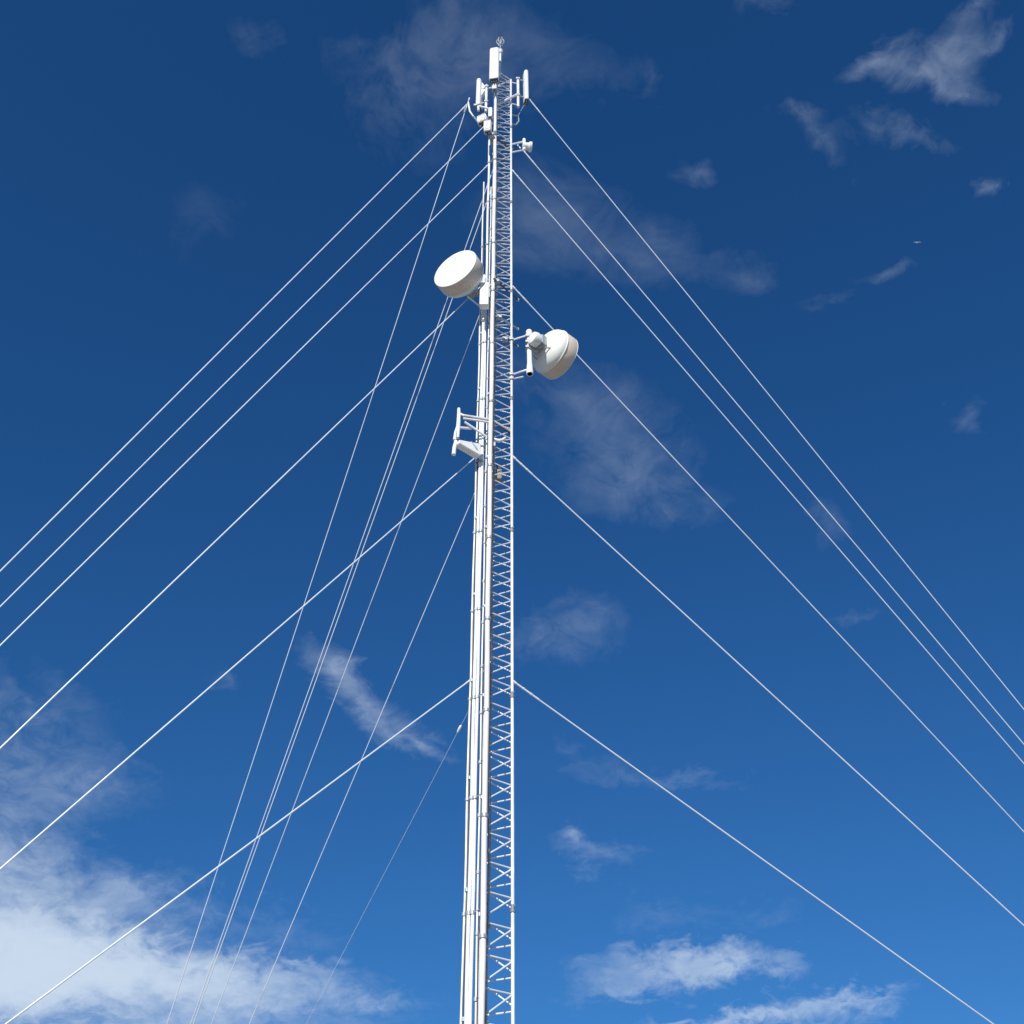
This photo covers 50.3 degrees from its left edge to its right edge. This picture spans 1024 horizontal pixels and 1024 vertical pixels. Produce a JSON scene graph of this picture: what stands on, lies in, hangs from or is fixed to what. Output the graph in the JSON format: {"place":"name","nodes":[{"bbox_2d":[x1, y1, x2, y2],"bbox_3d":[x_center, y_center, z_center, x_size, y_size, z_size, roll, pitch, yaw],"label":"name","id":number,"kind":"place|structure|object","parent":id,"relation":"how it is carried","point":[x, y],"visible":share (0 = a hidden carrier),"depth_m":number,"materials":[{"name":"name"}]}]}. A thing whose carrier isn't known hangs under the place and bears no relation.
{"place":"outdoors","nodes":[
{"label":"outdoors","id":0,"kind":"place"},
{"bbox_2d":[0,0,1023,1023],"label":"sky","id":1,"kind":"structure","parent":0,"point":[168,167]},
{"bbox_3d":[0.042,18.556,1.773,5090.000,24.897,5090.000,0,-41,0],"label":"ground","id":2,"kind":"structure","parent":0,"visible":0},
{"bbox_2d":[0,126,483,606],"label":"guy wire","id":3,"kind":"object","parent":2,"relation":"attached to","point":[217,391],"visible":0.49,"depth_m":18.29,"materials":[{"name":"metal"}]},
{"bbox_3d":[-0.226,9.880,9.219,1.400,0.613,1.400,0,-41,0],"label":"concrete base","id":4,"kind":"object","parent":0,"visible":0},
{"bbox_2d":[463,73,524,1023],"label":"lattice mast","id":5,"kind":"object","parent":4,"relation":"on","point":[512,884],"visible":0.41,"depth_m":16.70,"materials":[{"name":"metal"}]},
{"bbox_2d":[0,103,467,571],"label":"guy wire","id":6,"kind":"object","parent":5,"relation":"attached to","point":[233,337],"visible":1,"depth_m":18.11,"materials":[{"name":"metal"}]},
{"bbox_2d":[0,448,485,869],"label":"guy wire","id":7,"kind":"object","parent":5,"relation":"attached to","point":[88,792],"visible":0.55,"depth_m":13.36,"materials":[{"name":"metal"}]},
{"bbox_2d":[5,669,483,1023],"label":"guy wire","id":8,"kind":"object","parent":5,"relation":"attached to","point":[113,944],"visible":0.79,"depth_m":12.14,"materials":[{"name":"metal"}]},
{"bbox_2d":[0,278,488,748],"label":"guy wire","id":9,"kind":"object","parent":5,"relation":"attached to","point":[71,679],"visible":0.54,"depth_m":14.43,"materials":[{"name":"metal"}]},
{"bbox_2d":[0,160,492,645],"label":"guy wire","id":10,"kind":"object","parent":5,"relation":"attached to","point":[24,621],"visible":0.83,"depth_m":17.04,"materials":[{"name":"metal"}]},
{"bbox_2d":[167,97,469,1023],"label":"guy wire","id":11,"kind":"object","parent":5,"relation":"attached to","point":[313,575],"visible":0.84,"depth_m":24.11,"materials":[{"name":"metal"}]},
{"bbox_2d":[190,170,492,1023],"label":"guy wire","id":12,"kind":"object","parent":5,"relation":"attached to","point":[332,624],"visible":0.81,"depth_m":22.74,"materials":[{"name":"metal"}]},
{"bbox_2d":[193,186,492,1023],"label":"guy wire","id":13,"kind":"object","parent":5,"relation":"attached to","point":[329,642],"visible":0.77,"depth_m":22.47,"materials":[{"name":"metal"}]},
{"bbox_2d":[211,317,478,1023],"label":"guy wire","id":14,"kind":"object","parent":5,"relation":"attached to","point":[344,672],"visible":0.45,"depth_m":21.09,"materials":[{"name":"metal"}]},
{"bbox_2d":[249,469,484,1023],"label":"guy wire","id":15,"kind":"object","parent":5,"relation":"attached to","point":[362,758],"visible":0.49,"depth_m":18.19,"materials":[{"name":"metal"}]},
{"bbox_2d":[306,679,483,1023],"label":"guy wire","id":16,"kind":"object","parent":5,"relation":"attached to","point":[459,728],"visible":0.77,"depth_m":16.00,"materials":[{"name":"metal"}]},
{"bbox_2d":[434,250,488,321],"bbox_3d":[-0.801,-4.194,21.041,0.950,1.382,1.209,-20,-44,21],"label":"microwave dish","id":17,"kind":"object","parent":5,"relation":"attached to","point":[459,274],"visible":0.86,"depth_m":20.63,"materials":[{"name":"white paint"}]},
{"bbox_2d":[460,182,489,1023],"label":"feed cable","id":18,"kind":"object","parent":5,"relation":"attached to","point":[467,797],"visible":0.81,"depth_m":15.70,"materials":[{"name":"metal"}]},
{"bbox_2d":[464,274,486,1023],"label":"feed cable","id":19,"kind":"object","parent":5,"relation":"attached to","point":[473,698],"visible":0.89,"depth_m":15.17,"materials":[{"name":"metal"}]},
{"bbox_2d":[461,238,489,1023],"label":"feed cable","id":20,"kind":"object","parent":5,"relation":"attached to","point":[466,891],"visible":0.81,"depth_m":15.20,"materials":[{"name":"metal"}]},
{"bbox_2d":[468,123,492,1023],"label":"feed cable","id":21,"kind":"object","parent":5,"relation":"attached to","point":[475,799],"visible":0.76,"depth_m":15.71,"materials":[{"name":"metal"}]},
{"bbox_2d":[452,408,510,458],"bbox_3d":[-0.527,-1.213,18.503,1.037,1.139,0.439,32,-50,-32],"label":"side antenna","id":22,"kind":"object","parent":5,"relation":"attached to","point":[472,449],"visible":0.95,"depth_m":18.33,"materials":[{"name":"white plastic"}]},
{"bbox_2d":[474,187,491,1023],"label":"feed cable","id":23,"kind":"object","parent":5,"relation":"attached to","point":[480,713],"visible":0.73,"depth_m":15.70,"materials":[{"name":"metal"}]},
{"bbox_2d":[474,78,491,112],"bbox_3d":[-0.661,-10.009,26.363,0.516,1.597,0.321,0,-41,0],"label":"panel antenna","id":24,"kind":"object","parent":5,"relation":"attached to","point":[482,89],"visible":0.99,"depth_m":26.24,"materials":[{"name":"white plastic"}]},
{"bbox_2d":[476,190,492,1023],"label":"feed cable","id":25,"kind":"object","parent":5,"relation":"attached to","point":[484,642],"visible":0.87,"depth_m":15.52,"materials":[{"name":"plastic"}]},
{"bbox_2d":[477,113,492,143],"bbox_3d":[-0.549,-8.757,25.103,0.220,0.380,0.746,-18,-44,20],"label":"radio box","id":26,"kind":"object","parent":5,"relation":"attached to","point":[481,118],"visible":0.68,"depth_m":24.87,"materials":[{"name":"white plastic"}]},
{"bbox_2d":[478,122,497,1023],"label":"feed cable","id":27,"kind":"object","parent":5,"relation":"attached to","point":[483,907],"visible":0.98,"depth_m":15.51,"materials":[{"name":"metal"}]},
{"bbox_2d":[484,120,492,157],"bbox_3d":[-0.478,-8.374,24.677,0.170,0.520,0.832,-8,-41,9],"label":"radio box","id":28,"kind":"object","parent":5,"relation":"attached to","point":[487,126],"visible":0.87,"depth_m":24.41,"materials":[{"name":"white plastic"}]},
{"bbox_2d":[484,284,495,1023],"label":"feed cable","id":29,"kind":"object","parent":5,"relation":"attached to","point":[488,850],"visible":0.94,"depth_m":15.42,"materials":[{"name":"white metal"}]},
{"bbox_2d":[486,146,498,1022],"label":"feed cable","id":30,"kind":"object","parent":5,"relation":"attached to","point":[491,705],"visible":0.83,"depth_m":15.81,"materials":[{"name":"plastic"}]},
{"bbox_2d":[488,107,497,128],"bbox_3d":[-0.428,-8.915,24.851,0.113,0.500,0.438,-14,-43,16],"label":"radio box","id":31,"kind":"object","parent":5,"relation":"attached to","point":[490,113],"visible":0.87,"depth_m":24.73,"materials":[{"name":"white plastic"}]},
{"bbox_2d":[489,47,498,132],"bbox_3d":[-0.418,-9.913,25.451,0.234,3.450,0.360,0,-41,0],"label":"panel antenna","id":32,"kind":"object","parent":5,"relation":"attached to","point":[494,67],"visible":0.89,"depth_m":25.60,"materials":[{"name":"white plastic"}]},
{"bbox_2d":[492,84,497,102],"bbox_3d":[-0.391,-9.733,25.520,0.120,0.340,0.454,-4,-41,4],"label":"radio box","id":33,"kind":"object","parent":5,"relation":"attached to","point":[494,88],"visible":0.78,"depth_m":25.36,"materials":[{"name":"metal"}]},
{"bbox_2d":[495,465,501,482],"bbox_3d":[-0.238,-0.660,18.291,0.140,0.372,0.120,0,-41,0],"label":"junction box","id":34,"kind":"object","parent":5,"relation":"attached to","point":[499,477],"visible":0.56,"depth_m":18.18,"materials":[{"name":"brown metal"}]},
{"bbox_2d":[492,437,505,449],"bbox_3d":[-0.232,-1.198,18.468,0.311,0.363,0.121,12,-42,-14],"label":"splice closure","id":35,"kind":"object","parent":5,"relation":"attached to","point":[498,441],"visible":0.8,"depth_m":18.45,"materials":[{"name":"white plastic"}]},
{"bbox_2d":[496,37,503,74],"bbox_3d":[-0.289,-11.187,26.733,0.204,1.814,0.184,0,-41,0],"label":"top pole","id":36,"kind":"object","parent":5,"relation":"attached to","point":[500,43],"visible":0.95,"depth_m":26.82,"materials":[{"name":"metal"}]},
{"bbox_2d":[488,132,512,150],"bbox_3d":[-0.263,-8.429,24.805,0.125,0.781,1.024,-20,-44,21],"label":"stiffener bar","id":37,"kind":"object","parent":5,"relation":"attached to","point":[493,135],"visible":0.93,"depth_m":24.66,"materials":[{"name":"metal"}]},
{"bbox_2d":[493,278,518,300],"bbox_3d":[-0.123,-4.378,21.492,0.124,0.534,1.039,-17,-44,19],"label":"stiffener bar","id":38,"kind":"object","parent":5,"relation":"attached to","point":[497,280],"visible":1,"depth_m":21.24,"materials":[{"name":"metal"}]},
{"bbox_2d":[496,314,518,329],"bbox_3d":[-0.095,-3.590,20.686,0.124,0.496,0.828,-18,-44,20],"label":"stiffener bar","id":39,"kind":"object","parent":5,"relation":"attached to","point":[499,316],"visible":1,"depth_m":20.39,"materials":[{"name":"metal"}]},
{"bbox_2d":[502,336,518,347],"bbox_3d":[-0.039,-3.202,20.615,0.123,0.401,0.591,-16,-43,18],"label":"stiffener bar","id":40,"kind":"object","parent":5,"relation":"attached to","point":[505,339],"visible":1,"depth_m":20.36,"materials":[{"name":"metal"}]},
{"bbox_2d":[497,70,528,107],"bbox_3d":[0.016,-10.243,26.424,0.864,2.251,0.216,19,-44,-20],"label":"panel antenna","id":41,"kind":"object","parent":5,"relation":"attached to","point":[525,96],"visible":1,"depth_m":26.48,"materials":[{"name":"white plastic"}]},
{"bbox_2d":[512,138,532,152],"bbox_3d":[0.206,-8.370,25.095,0.524,0.844,0.240,6,-41,-7],"label":"radio unit","id":42,"kind":"object","parent":5,"relation":"attached to","point":[526,146],"visible":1,"depth_m":25.10,"materials":[{"name":"white plastic"}]},
{"bbox_2d":[509,329,577,381],"bbox_3d":[0.527,-2.912,20.496,1.181,1.726,0.939,31,-49,-31],"label":"microwave dish","id":43,"kind":"object","parent":5,"relation":"attached to","point":[553,355],"visible":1,"depth_m":20.60,"materials":[{"name":"white paint"}]},
{"bbox_2d":[513,680,993,1023],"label":"guy wire","id":44,"kind":"object","parent":5,"relation":"attached to","point":[524,689],"visible":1,"depth_m":15.82,"materials":[{"name":"metal"}]},
{"bbox_2d":[512,169,1023,763],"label":"guy wire","id":45,"kind":"object","parent":5,"relation":"attached to","point":[766,465],"visible":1,"depth_m":23.14,"materials":[{"name":"metal"}]},
{"bbox_2d":[512,286,1023,831],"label":"guy wire","id":46,"kind":"object","parent":5,"relation":"attached to","point":[778,570],"visible":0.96,"depth_m":21.13,"materials":[{"name":"metal"}]},
{"bbox_2d":[513,455,1023,925],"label":"guy wire","id":47,"kind":"object","parent":5,"relation":"attached to","point":[521,464],"visible":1,"depth_m":18.02,"materials":[{"name":"metal"}]},
{"bbox_2d":[523,151,1023,744],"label":"guy wire","id":48,"kind":"object","parent":5,"relation":"attached to","point":[773,447],"visible":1,"depth_m":23.70,"materials":[{"name":"metal"}]},
{"bbox_2d":[529,98,1023,709],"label":"guy wire","id":49,"kind":"object","parent":5,"relation":"attached to","point":[779,408],"visible":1,"depth_m":24.78,"materials":[{"name":"metal"}]}
]}

